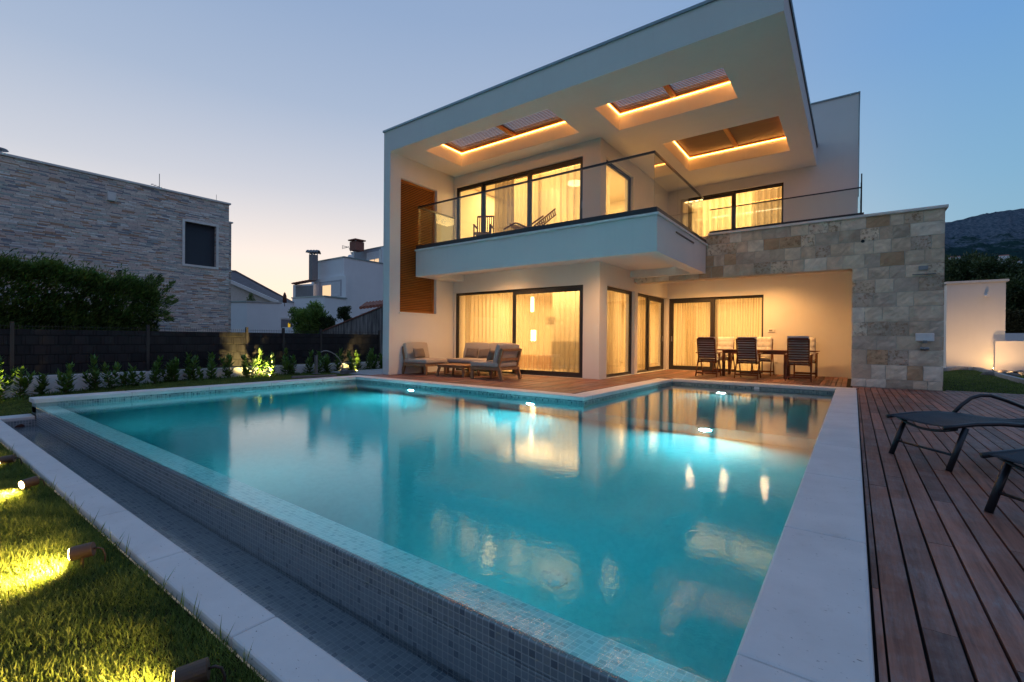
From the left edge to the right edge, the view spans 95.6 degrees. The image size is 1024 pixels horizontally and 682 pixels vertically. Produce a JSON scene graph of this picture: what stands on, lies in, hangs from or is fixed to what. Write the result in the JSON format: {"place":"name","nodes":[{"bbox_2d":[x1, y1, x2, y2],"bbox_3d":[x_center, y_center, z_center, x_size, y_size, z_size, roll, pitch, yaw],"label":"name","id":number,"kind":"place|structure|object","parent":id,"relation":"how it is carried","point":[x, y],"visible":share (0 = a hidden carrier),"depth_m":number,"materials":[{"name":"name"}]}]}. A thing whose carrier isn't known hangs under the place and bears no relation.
{"place":"outdoors","nodes":[
{"label":"outdoors","id":0,"kind":"place"},
{"bbox_2d":[0,448,271,681],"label":"grass","id":1,"kind":"structure","parent":0,"point":[15,523],"depth_m":2.19,"materials":[{"name":"plant"}]},
{"bbox_2d":[0,367,380,415],"bbox_3d":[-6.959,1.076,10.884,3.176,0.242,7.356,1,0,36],"label":"grass","id":2,"kind":"structure","parent":0,"point":[8,410],"depth_m":10.53,"materials":[{"name":"plant"}]},
{"bbox_2d":[37,381,833,681],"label":"pool water","id":3,"kind":"structure","parent":0,"point":[633,537],"depth_m":3.44,"materials":[{"name":"liquid"}]},
{"bbox_2d":[0,361,1023,681],"bbox_3d":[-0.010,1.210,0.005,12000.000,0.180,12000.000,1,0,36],"label":"ground","id":4,"kind":"structure","parent":0,"point":[968,387],"depth_m":2.09,"materials":[{"name":"plant"}]},
{"bbox_2d":[0,356,18,400],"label":"laurel plant","id":5,"kind":"object","parent":4,"relation":"on","point":[6,381],"visible":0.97,"depth_m":9.13,"materials":[{"name":"green plant"}]},
{"bbox_2d":[0,454,21,465],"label":"garden spotlight","id":6,"kind":"object","parent":4,"relation":"on","point":[7,459],"visible":0.94,"depth_m":4.53,"materials":[{"name":"brown metal"}]},
{"bbox_2d":[8,365,36,397],"bbox_3d":[-9.730,0.826,9.225,0.387,0.699,0.384,1,0,12],"label":"laurel plant","id":7,"kind":"object","parent":4,"relation":"on","point":[24,382],"visible":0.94,"depth_m":9.23,"materials":[{"name":"green plant"}]},
{"bbox_2d":[19,476,44,491],"bbox_3d":[-3.981,1.208,3.862,0.076,0.163,0.158,1,0,19],"label":"garden spotlight","id":8,"kind":"object","parent":4,"relation":"on","point":[29,483],"visible":0.94,"depth_m":3.82,"materials":[{"name":"brown metal"}]},
{"bbox_2d":[30,372,51,394],"bbox_3d":[-9.673,0.889,9.551,0.357,0.533,0.341,0,0,7],"label":"laurel plant","id":9,"kind":"object","parent":4,"relation":"on","point":[41,387],"visible":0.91,"depth_m":9.51,"materials":[{"name":"green plant"}]},
{"bbox_2d":[55,362,76,393],"bbox_3d":[-9.321,0.785,9.689,0.378,0.706,0.493,0,0,-32],"label":"laurel plant","id":10,"kind":"object","parent":4,"relation":"on","point":[65,382],"visible":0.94,"depth_m":9.64,"materials":[{"name":"green plant"}]},
{"bbox_2d":[68,542,105,566],"bbox_3d":[-2.354,1.201,2.579,0.159,0.164,0.076,0,0,-27],"label":"garden spotlight","id":11,"kind":"object","parent":4,"relation":"on","point":[81,552],"visible":0.94,"depth_m":2.55,"materials":[{"name":"brown metal"}]},
{"bbox_2d":[0,248,178,375],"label":"cypress hedge","id":12,"kind":"object","parent":4,"relation":"on","point":[46,308],"visible":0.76,"depth_m":11.62,"materials":[{"name":"green plant"}]},
{"bbox_2d":[80,354,103,389],"bbox_3d":[-9.179,0.688,10.173,0.447,0.837,0.439,1,0,36],"label":"laurel plant","id":13,"kind":"object","parent":4,"relation":"on","point":[93,382],"visible":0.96,"depth_m":10.16,"materials":[{"name":"green plant"}]},
{"bbox_2d":[99,361,121,388],"bbox_3d":[-8.854,0.765,10.224,0.348,0.661,0.497,0,0,-7],"label":"laurel plant","id":14,"kind":"object","parent":4,"relation":"on","point":[116,368],"visible":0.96,"depth_m":10.23,"materials":[{"name":"green plant"}]},
{"bbox_2d":[0,152,232,331],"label":"stone house","id":15,"kind":"structure","parent":4,"relation":"on","point":[182,240],"depth_m":17.41,"materials":[{"name":"grey stone"}]},
{"bbox_2d":[182,218,218,269],"bbox_3d":[-13.063,-4.017,19.448,0.240,1.915,1.337,1,0,36],"label":"window frame","id":16,"kind":"structure","parent":15,"relation":"in","point":[198,241],"depth_m":19.49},
{"bbox_2d":[114,370,136,386],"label":"laurel plant","id":17,"kind":"object","parent":4,"relation":"on","point":[123,379],"visible":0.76,"depth_m":10.61,"materials":[{"name":"green plant"}]},
{"bbox_2d":[12,445,252,666],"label":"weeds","id":18,"kind":"object","parent":4,"relation":"on","point":[165,575],"visible":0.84,"depth_m":2.34,"materials":[{"name":"green plant"}]},
{"bbox_2d":[127,363,145,385],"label":"laurel plant","id":19,"kind":"object","parent":4,"relation":"on","point":[132,378],"visible":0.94,"depth_m":10.69,"materials":[{"name":"green plant"}]},
{"bbox_2d":[146,355,162,383],"bbox_3d":[-8.445,0.679,10.975,0.421,0.736,0.421,1,0,36],"label":"laurel plant","id":20,"kind":"object","parent":4,"relation":"on","point":[156,371],"visible":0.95,"depth_m":10.98,"materials":[{"name":"green plant"}]},
{"bbox_2d":[158,362,173,380],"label":"laurel plant","id":21,"kind":"object","parent":4,"relation":"on","point":[164,371],"visible":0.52,"depth_m":11.27,"materials":[{"name":"green plant"}]},
{"bbox_2d":[165,357,181,382],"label":"laurel plant","id":22,"kind":"object","parent":4,"relation":"on","point":[174,367],"visible":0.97,"depth_m":11.22,"materials":[{"name":"green plant"}]},
{"bbox_2d":[0,362,379,398],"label":"garden wall","id":23,"kind":"structure","parent":4,"relation":"on","point":[78,385],"depth_m":11.06,"materials":[{"name":"white paint"}]},
{"bbox_2d":[0,322,379,375],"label":"fence","id":24,"kind":"object","parent":23,"relation":"on","point":[42,350],"visible":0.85,"depth_m":11.33,"materials":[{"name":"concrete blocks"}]},
{"bbox_2d":[182,352,198,379],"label":"laurel plant","id":25,"kind":"object","parent":4,"relation":"on","point":[190,365],"visible":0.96,"depth_m":11.64,"materials":[{"name":"green plant"}]},
{"bbox_2d":[186,365,203,379],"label":"laurel plant","id":26,"kind":"object","parent":4,"relation":"on","point":[198,372],"visible":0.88,"depth_m":11.64,"materials":[{"name":"green plant"}]},
{"bbox_2d":[172,657,225,681],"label":"garden spotlight","id":27,"kind":"object","parent":4,"relation":"on","point":[197,671],"visible":1,"depth_m":1.62,"materials":[{"name":"brown metal"}]},
{"bbox_2d":[205,352,217,378],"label":"laurel plant","id":28,"kind":"object","parent":4,"relation":"on","point":[211,363],"visible":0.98,"depth_m":11.95,"materials":[{"name":"green plant"}]},
{"bbox_2d":[219,353,234,377],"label":"laurel plant","id":29,"kind":"object","parent":4,"relation":"on","point":[228,365],"visible":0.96,"depth_m":12.26,"materials":[{"name":"green plant"}]},
{"bbox_2d":[240,354,257,376],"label":"laurel plant","id":30,"kind":"object","parent":4,"relation":"on","point":[246,372],"visible":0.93,"depth_m":12.66,"materials":[{"name":"green plant"}]},
{"bbox_2d":[231,270,290,301],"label":"gabled house","id":31,"kind":"structure","parent":4,"relation":"on","point":[243,287],"depth_m":52.19,"materials":[{"name":"paint"}]},
{"bbox_2d":[252,347,269,375],"bbox_3d":[-7.121,0.577,13.165,0.489,0.898,0.451,0,0,-21],"label":"laurel plant","id":32,"kind":"object","parent":4,"relation":"on","point":[259,367],"visible":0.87,"depth_m":13.12,"materials":[{"name":"green plant"}]},
{"bbox_2d":[231,301,293,332],"bbox_3d":[-20.311,-1.258,39.359,3.090,4.433,7.354,1,0,43],"label":"white annex","id":33,"kind":"object","parent":4,"relation":"on","point":[267,317],"visible":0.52,"depth_m":37.54,"materials":[{"name":"paint"}]},
{"bbox_2d":[281,320,292,327],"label":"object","id":34,"kind":"structure","parent":33,"relation":"in","point":[284,323],"depth_m":40.40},
{"bbox_2d":[266,352,279,375],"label":"laurel plant","id":35,"kind":"object","parent":4,"relation":"on","point":[271,365],"visible":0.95,"depth_m":13.05,"materials":[{"name":"green plant"}]},
{"bbox_2d":[280,348,292,373],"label":"laurel plant","id":36,"kind":"object","parent":4,"relation":"on","point":[284,362],"visible":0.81,"depth_m":13.70,"materials":[{"name":"green plant"}]},
{"bbox_2d":[282,354,297,374],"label":"laurel plant","id":37,"kind":"object","parent":4,"relation":"on","point":[291,366],"visible":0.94,"depth_m":13.56,"materials":[{"name":"green plant"}]},
{"bbox_2d":[302,350,313,372],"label":"laurel plant","id":38,"kind":"object","parent":4,"relation":"on","point":[308,361],"visible":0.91,"depth_m":14.18,"materials":[{"name":"green plant"}]},
{"bbox_2d":[287,300,330,333],"bbox_3d":[-11.711,-0.691,26.950,2.519,3.551,1.892,0,0,-1],"label":"bush","id":39,"kind":"object","parent":4,"relation":"on","point":[307,318],"visible":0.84,"depth_m":26.49,"materials":[{"name":"green plant"}]},
{"bbox_2d":[291,374,336,377],"bbox_3d":[-5.163,0.924,12.154,1.105,0.050,0.100,0,0,-38],"label":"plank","id":40,"kind":"object","parent":4,"relation":"on","point":[312,376],"visible":1,"depth_m":12.10,"materials":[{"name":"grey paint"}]},
{"bbox_2d":[311,355,320,373],"bbox_3d":[-5.703,0.685,13.527,0.180,0.536,0.180,1,0,36],"label":"garden shower","id":41,"kind":"object","parent":4,"relation":"on","point":[315,364],"visible":1,"depth_m":13.50,"materials":[{"name":"grey paint"}]},
{"bbox_2d":[315,350,326,371],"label":"laurel plant","id":42,"kind":"object","parent":4,"relation":"on","point":[322,360],"visible":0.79,"depth_m":14.36,"materials":[{"name":"green plant"}]},
{"bbox_2d":[322,353,332,372],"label":"laurel plant","id":43,"kind":"object","parent":4,"relation":"on","point":[326,364],"visible":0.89,"depth_m":14.57,"materials":[{"name":"green plant"}]},
{"bbox_2d":[319,315,336,331],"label":"bush","id":44,"kind":"object","parent":4,"relation":"on","point":[327,322],"visible":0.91,"depth_m":26.34,"materials":[{"name":"green plant"}]},
{"bbox_2d":[291,246,382,323],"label":"white house","id":45,"kind":"structure","parent":4,"relation":"on","point":[355,282],"depth_m":43.30,"materials":[{"name":"paint"}]},
{"bbox_2d":[306,250,320,280],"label":"chimney stack","id":46,"kind":"object","parent":45,"relation":"on","point":[313,266],"visible":1,"depth_m":43.45,"materials":[{"name":"concrete"}]},
{"bbox_2d":[319,279,341,295],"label":"window","id":47,"kind":"structure","parent":45,"relation":"in","point":[328,288],"depth_m":42.69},
{"bbox_2d":[348,238,365,251],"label":"chimney stack","id":48,"kind":"object","parent":45,"relation":"on","point":[356,245],"visible":1,"depth_m":48.38,"materials":[{"name":"red brick"}]},
{"bbox_2d":[333,349,343,370],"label":"laurel plant","id":49,"kind":"object","parent":4,"relation":"on","point":[338,367],"visible":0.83,"depth_m":15.02,"materials":[{"name":"green plant"}]},
{"bbox_2d":[336,305,351,321],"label":"bush","id":50,"kind":"object","parent":4,"relation":"on","point":[343,312],"visible":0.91,"depth_m":28.91,"materials":[{"name":"green plant"}]},
{"bbox_2d":[346,350,356,369],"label":"laurel plant","id":51,"kind":"object","parent":4,"relation":"on","point":[351,363],"visible":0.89,"depth_m":15.16,"materials":[{"name":"green plant"}]},
{"bbox_2d":[322,306,382,359],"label":"sloping wall","id":52,"kind":"structure","parent":4,"relation":"on","point":[370,322],"depth_m":23.26,"materials":[{"name":"concrete"}]},
{"bbox_2d":[331,369,382,375],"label":"paving slab","id":53,"kind":"structure","parent":4,"relation":"on","point":[370,372],"depth_m":14.20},
{"bbox_2d":[354,350,362,369],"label":"laurel plant","id":54,"kind":"object","parent":4,"relation":"on","point":[357,357],"visible":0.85,"depth_m":15.75,"materials":[{"name":"green plant"}]},
{"bbox_2d":[363,348,374,368],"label":"laurel plant","id":55,"kind":"object","parent":4,"relation":"on","point":[370,354],"visible":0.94,"depth_m":15.70,"materials":[{"name":"green plant"}]},
{"bbox_2d":[359,300,382,313],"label":"porch roof","id":56,"kind":"structure","parent":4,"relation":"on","point":[370,305],"depth_m":27.01,"materials":[{"name":"tile"}]},
{"bbox_2d":[368,353,379,368],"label":"laurel plant","id":57,"kind":"object","parent":4,"relation":"on","point":[375,361],"visible":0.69,"depth_m":16.20,"materials":[{"name":"green plant"}]},
{"bbox_2d":[377,353,382,368],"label":"laurel plant","id":58,"kind":"object","parent":4,"relation":"on","point":[381,361],"visible":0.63,"depth_m":16.27,"materials":[{"name":"green plant"}]},
{"bbox_2d":[0,375,874,681],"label":"swimming pool","id":59,"kind":"structure","parent":4,"relation":"in","point":[810,619],"depth_m":2.27,"materials":[{"name":"tile"}]},
{"bbox_2d":[13,425,472,681],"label":"gutter water","id":60,"kind":"structure","parent":59,"relation":"in","point":[364,648],"depth_m":2.56,"materials":[{"name":"liquid"}]},
{"bbox_2d":[383,0,948,390],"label":"villa","id":61,"kind":"object","parent":4,"relation":"on","point":[678,225],"visible":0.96,"depth_m":12.30,"materials":[{"name":"white paint"}]},
{"bbox_2d":[473,215,493,235],"bbox_3d":[-0.789,-3.072,13.015,0.510,1.015,0.555,1,0,8],"label":"balcony chair","id":62,"kind":"object","parent":61,"relation":"on","point":[491,227],"visible":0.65,"depth_m":13.22,"materials":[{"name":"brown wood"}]},
{"bbox_2d":[456,285,582,377],"bbox_3d":[0.187,-0.269,13.547,4.510,2.421,0.495,1,0,36],"label":"window","id":63,"kind":"structure","parent":61,"relation":"in","point":[579,288],"depth_m":13.18,"materials":[{"name":"glass"}]},
{"bbox_2d":[457,157,582,238],"bbox_3d":[0.195,-3.709,13.537,4.470,2.181,0.480,1,0,36],"label":"window","id":64,"kind":"structure","parent":61,"relation":"in","point":[523,204],"depth_m":13.20,"materials":[{"name":"glass"}]},
{"bbox_2d":[504,208,556,229],"bbox_3d":[0.479,-2.945,12.066,1.330,0.821,0.580,1,0,8],"label":"balcony lounger","id":65,"kind":"object","parent":61,"relation":"on","point":[541,223],"visible":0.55,"depth_m":11.85,"materials":[{"name":"grey wood"}]},
{"bbox_2d":[519,354,551,368],"bbox_3d":[0.775,0.704,16.091,1.600,0.440,0.350,1,0,36],"label":"tv cabinet","id":66,"kind":"object","parent":61,"relation":"on","point":[547,361],"visible":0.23,"depth_m":15.83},
{"bbox_2d":[546,317,553,324],"bbox_3d":[1.402,-1.094,15.602,0.500,1.127,0.500,1,0,36],"label":"pendant lamp","id":67,"kind":"object","parent":61,"relation":"hanging from","point":[549,320],"visible":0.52,"depth_m":15.40,"materials":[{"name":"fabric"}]},
{"bbox_2d":[551,341,578,370],"bbox_3d":[1.942,0.475,13.961,1.200,0.944,1.000,1,0,36],"label":"indoor sofa","id":68,"kind":"object","parent":61,"relation":"on","point":[553,364],"visible":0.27,"depth_m":13.64,"materials":[{"name":"fabric"}]},
{"bbox_2d":[606,160,630,214],"bbox_3d":[2.728,-3.675,12.875,0.403,2.161,1.870,1,0,36],"label":"window","id":69,"kind":"structure","parent":61,"relation":"in","point":[613,167],"depth_m":13.09,"materials":[{"name":"metal"}]},
{"bbox_2d":[606,286,631,376],"bbox_3d":[2.751,-0.245,13.026,0.482,2.421,1.910,1,0,36],"label":"window","id":70,"kind":"structure","parent":61,"relation":"in","point":[612,366],"depth_m":13.48,"materials":[{"name":"glass"}]},
{"bbox_2d":[624,293,663,372],"bbox_3d":[4.233,-0.242,15.040,0.504,2.421,2.650,1,0,36],"label":"window","id":71,"kind":"structure","parent":61,"relation":"in","point":[644,304],"depth_m":15.22,"materials":[{"name":"glass"}]},
{"bbox_2d":[669,295,763,372],"bbox_3d":[6.720,-0.223,15.342,2.890,2.421,0.526,1,0,36],"label":"window","id":72,"kind":"structure","parent":61,"relation":"in","point":[687,341],"depth_m":15.58,"materials":[{"name":"glass"}]},
{"bbox_2d":[688,183,783,236],"bbox_3d":[7.179,-3.703,14.984,2.790,2.151,0.460,1,0,36],"label":"window","id":73,"kind":"structure","parent":61,"relation":"in","point":[705,220],"depth_m":14.93,"materials":[{"name":"glass"}]},
{"bbox_2d":[830,378,1023,681],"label":"deck boards","id":74,"kind":"object","parent":4,"relation":"on","point":[872,614],"visible":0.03,"depth_m":1.99,"materials":[{"name":"wood"}]},
{"bbox_2d":[364,369,1023,681],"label":"deck","id":75,"kind":"structure","parent":74,"relation":"on","point":[964,487],"depth_m":2.52,"materials":[{"name":"wood"}]},
{"bbox_2d":[402,342,446,374],"bbox_3d":[-2.460,0.482,13.065,1.042,0.902,0.860,1,0,36],"label":"lounge armchair","id":76,"kind":"object","parent":75,"relation":"on","point":[424,363],"visible":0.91,"depth_m":12.93,"materials":[{"name":"fabric"}]},
{"bbox_2d":[413,348,424,357],"bbox_3d":[-2.598,0.336,13.017,0.130,0.280,0.440,-22,-11,28],"label":"throw pillow","id":77,"kind":"object","parent":76,"relation":"on","point":[419,352],"visible":1,"depth_m":12.92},
{"bbox_2d":[435,363,480,377],"bbox_3d":[-1.436,0.783,12.411,1.000,0.321,0.760,1,0,32],"label":"coffee table","id":78,"kind":"object","parent":75,"relation":"on","point":[453,366],"visible":0.84,"depth_m":12.27,"materials":[{"name":"brown wood"}]},
{"bbox_2d":[447,342,516,376],"bbox_3d":[-0.866,0.494,13.215,1.880,0.902,1.042,1,0,36],"label":"lounge sofa","id":79,"kind":"object","parent":75,"relation":"on","point":[474,345],"visible":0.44,"depth_m":13.36,"materials":[{"name":"fabric"}]},
{"bbox_2d":[465,348,477,357],"bbox_3d":[-1.182,0.349,13.627,0.440,0.280,0.130,1,-20,32],"label":"throw pillow","id":80,"kind":"object","parent":79,"relation":"on","point":[471,352],"visible":1,"depth_m":13.55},
{"bbox_2d":[478,348,490,357],"bbox_3d":[-0.791,0.354,13.315,0.440,0.280,0.130,-6,-24,39],"label":"throw pillow","id":81,"kind":"object","parent":79,"relation":"on","point":[483,353],"visible":0.8,"depth_m":13.25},
{"bbox_2d":[470,343,521,380],"bbox_3d":[-0.402,0.505,11.676,1.042,0.902,0.860,1,0,36],"label":"lounge armchair","id":82,"kind":"object","parent":75,"relation":"on","point":[507,356],"visible":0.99,"depth_m":11.39,"materials":[{"name":"fabric"}]},
{"bbox_2d":[487,350,494,360],"bbox_3d":[-0.460,0.359,11.570,0.130,0.280,0.440,25,14,34],"label":"throw pillow","id":83,"kind":"object","parent":82,"relation":"on","point":[490,356],"visible":0.6,"depth_m":11.42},
{"bbox_2d":[695,337,722,376],"bbox_3d":[5.528,0.449,13.048,0.605,1.094,0.699,1,0,38],"label":"dining chair","id":84,"kind":"object","parent":75,"relation":"on","point":[705,339],"visible":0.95,"depth_m":12.87,"materials":[{"name":"red wood"}]},
{"bbox_2d":[698,337,717,360],"bbox_3d":[5.521,0.222,13.035,0.568,0.672,0.634,1,0,37],"label":"chair cushion","id":85,"kind":"object","parent":84,"relation":"on","point":[707,351],"visible":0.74,"depth_m":12.90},
{"bbox_2d":[712,340,734,371],"bbox_3d":[6.487,0.451,14.235,0.605,1.094,0.699,1,0,35],"label":"dining chair","id":86,"kind":"object","parent":75,"relation":"on","point":[732,359],"visible":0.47,"depth_m":14.15,"materials":[{"name":"red wood"}]},
{"bbox_2d":[717,337,735,359],"bbox_3d":[6.499,0.214,14.245,0.567,0.692,0.634,1,0,38],"label":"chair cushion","id":87,"kind":"object","parent":86,"relation":"on","point":[725,342],"visible":0.63,"depth_m":14.35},
{"bbox_2d":[734,338,762,378],"bbox_3d":[6.334,0.458,12.456,0.605,1.094,0.699,1,0,38],"label":"dining chair","id":88,"kind":"object","parent":75,"relation":"on","point":[756,363],"visible":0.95,"depth_m":12.29,"materials":[{"name":"red wood"}]},
{"bbox_2d":[735,337,758,361],"bbox_3d":[6.328,0.231,12.442,0.568,0.672,0.634,1,0,35],"label":"chair cushion","id":89,"kind":"object","parent":88,"relation":"on","point":[747,349],"visible":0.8,"depth_m":12.29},
{"bbox_2d":[751,339,774,375],"bbox_3d":[7.333,0.461,13.613,0.605,1.094,0.699,1,0,35],"label":"dining chair","id":90,"kind":"object","parent":75,"relation":"on","point":[770,371],"visible":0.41,"depth_m":13.45,"materials":[{"name":"red wood"}]},
{"bbox_2d":[757,337,773,360],"bbox_3d":[7.343,0.224,13.624,0.568,0.692,0.634,1,0,34],"label":"chair cushion","id":91,"kind":"object","parent":90,"relation":"on","point":[765,343],"visible":0.62,"depth_m":13.69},
{"bbox_2d":[716,349,819,378],"bbox_3d":[6.925,0.623,13.025,2.800,0.750,0.894,1,0,36],"label":"dining table","id":92,"kind":"object","parent":75,"relation":"on","point":[775,352],"visible":0.61,"depth_m":12.99,"materials":[{"name":"red wood"}]},
{"bbox_2d":[784,338,813,381],"bbox_3d":[7.269,0.468,11.769,0.605,1.094,0.699,1,0,35],"label":"dining chair","id":93,"kind":"object","parent":75,"relation":"on","point":[809,357],"visible":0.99,"depth_m":11.59,"materials":[{"name":"red wood"}]},
{"bbox_2d":[785,336,810,363],"bbox_3d":[7.261,0.227,11.756,0.568,0.702,0.634,1,0,38],"label":"chair cushion","id":94,"kind":"object","parent":93,"relation":"on","point":[798,348],"visible":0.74,"depth_m":11.61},
{"bbox_2d":[793,345,817,377],"bbox_3d":[8.195,0.471,12.979,0.605,1.094,0.699,1,0,33],"label":"dining chair","id":95,"kind":"object","parent":75,"relation":"on","point":[816,369],"visible":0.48,"depth_m":12.83,"materials":[{"name":"red wood"}]},
{"bbox_2d":[809,337,817,361],"bbox_3d":[8.205,0.234,12.990,0.568,0.692,0.634,1,0,35],"label":"chair cushion","id":96,"kind":"object","parent":95,"relation":"on","point":[812,343],"visible":0.21,"depth_m":13.01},
{"bbox_2d":[886,394,1023,471],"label":"sun lounger","id":97,"kind":"object","parent":75,"relation":"on","point":[953,420],"visible":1,"depth_m":3.96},
{"bbox_2d":[979,448,1023,513],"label":"sun lounger","id":98,"kind":"object","parent":75,"relation":"on","point":[1009,458],"visible":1,"depth_m":2.72,"materials":[{"name":"metal"}]},
{"bbox_2d":[944,250,1005,281],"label":"leafy tree","id":99,"kind":"object","parent":4,"relation":"on","point":[959,270],"visible":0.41,"depth_m":53.91,"materials":[{"name":"green plant"}]},
{"bbox_2d":[942,279,1008,369],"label":"wall","id":100,"kind":"structure","parent":4,"relation":"on","point":[974,318],"depth_m":18.94,"materials":[{"name":"white paint"}]},
{"bbox_2d":[943,367,1023,383],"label":"path edging","id":101,"kind":"object","parent":4,"relation":"on","point":[1010,377],"visible":0.54,"depth_m":15.52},
{"bbox_2d":[949,250,1018,276],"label":"leafy tree","id":102,"kind":"object","parent":4,"relation":"on","point":[988,259],"visible":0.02,"depth_m":61.03,"materials":[{"name":"green plant"}]},
{"bbox_2d":[968,254,1023,306],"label":"leafy tree","id":103,"kind":"object","parent":4,"relation":"on","point":[990,270],"visible":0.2,"depth_m":48.02,"materials":[{"name":"green plant"}]},
{"bbox_2d":[993,341,1023,370],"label":"boundary wall","id":104,"kind":"structure","parent":4,"relation":"on","point":[1008,355],"depth_m":17.93,"materials":[{"name":"white paint"}]},
{"bbox_2d":[994,268,1023,310],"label":"leafy tree","id":105,"kind":"object","parent":4,"relation":"on","point":[1015,293],"visible":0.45,"depth_m":44.35,"materials":[{"name":"green plant"}]},
{"bbox_2d":[1005,308,1023,332],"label":"clipped hedge","id":106,"kind":"object","parent":4,"relation":"on","point":[1014,321],"visible":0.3,"depth_m":23.51,"materials":[{"name":"green plant"}]},
{"bbox_2d":[1005,333,1023,340],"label":"white wall","id":107,"kind":"structure","parent":4,"relation":"on","point":[1014,336],"depth_m":20.74,"materials":[{"name":"paint"}]},
{"bbox_2d":[0,0,1023,300],"label":"sky","id":108,"kind":"structure","parent":0,"point":[279,111],"materials":[{"name":"blue"}]},
{"bbox_2d":[943,369,1023,393],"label":"grass","id":109,"kind":"structure","parent":0,"point":[979,385],"depth_m":12.73,"materials":[{"name":"plant"}]},
{"bbox_2d":[945,208,1023,262],"bbox_3d":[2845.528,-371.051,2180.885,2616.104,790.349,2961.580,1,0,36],"label":"mountain","id":110,"kind":"structure","parent":0,"point":[1000,232],"depth_m":2358.65,"materials":[{"name":"stone"}]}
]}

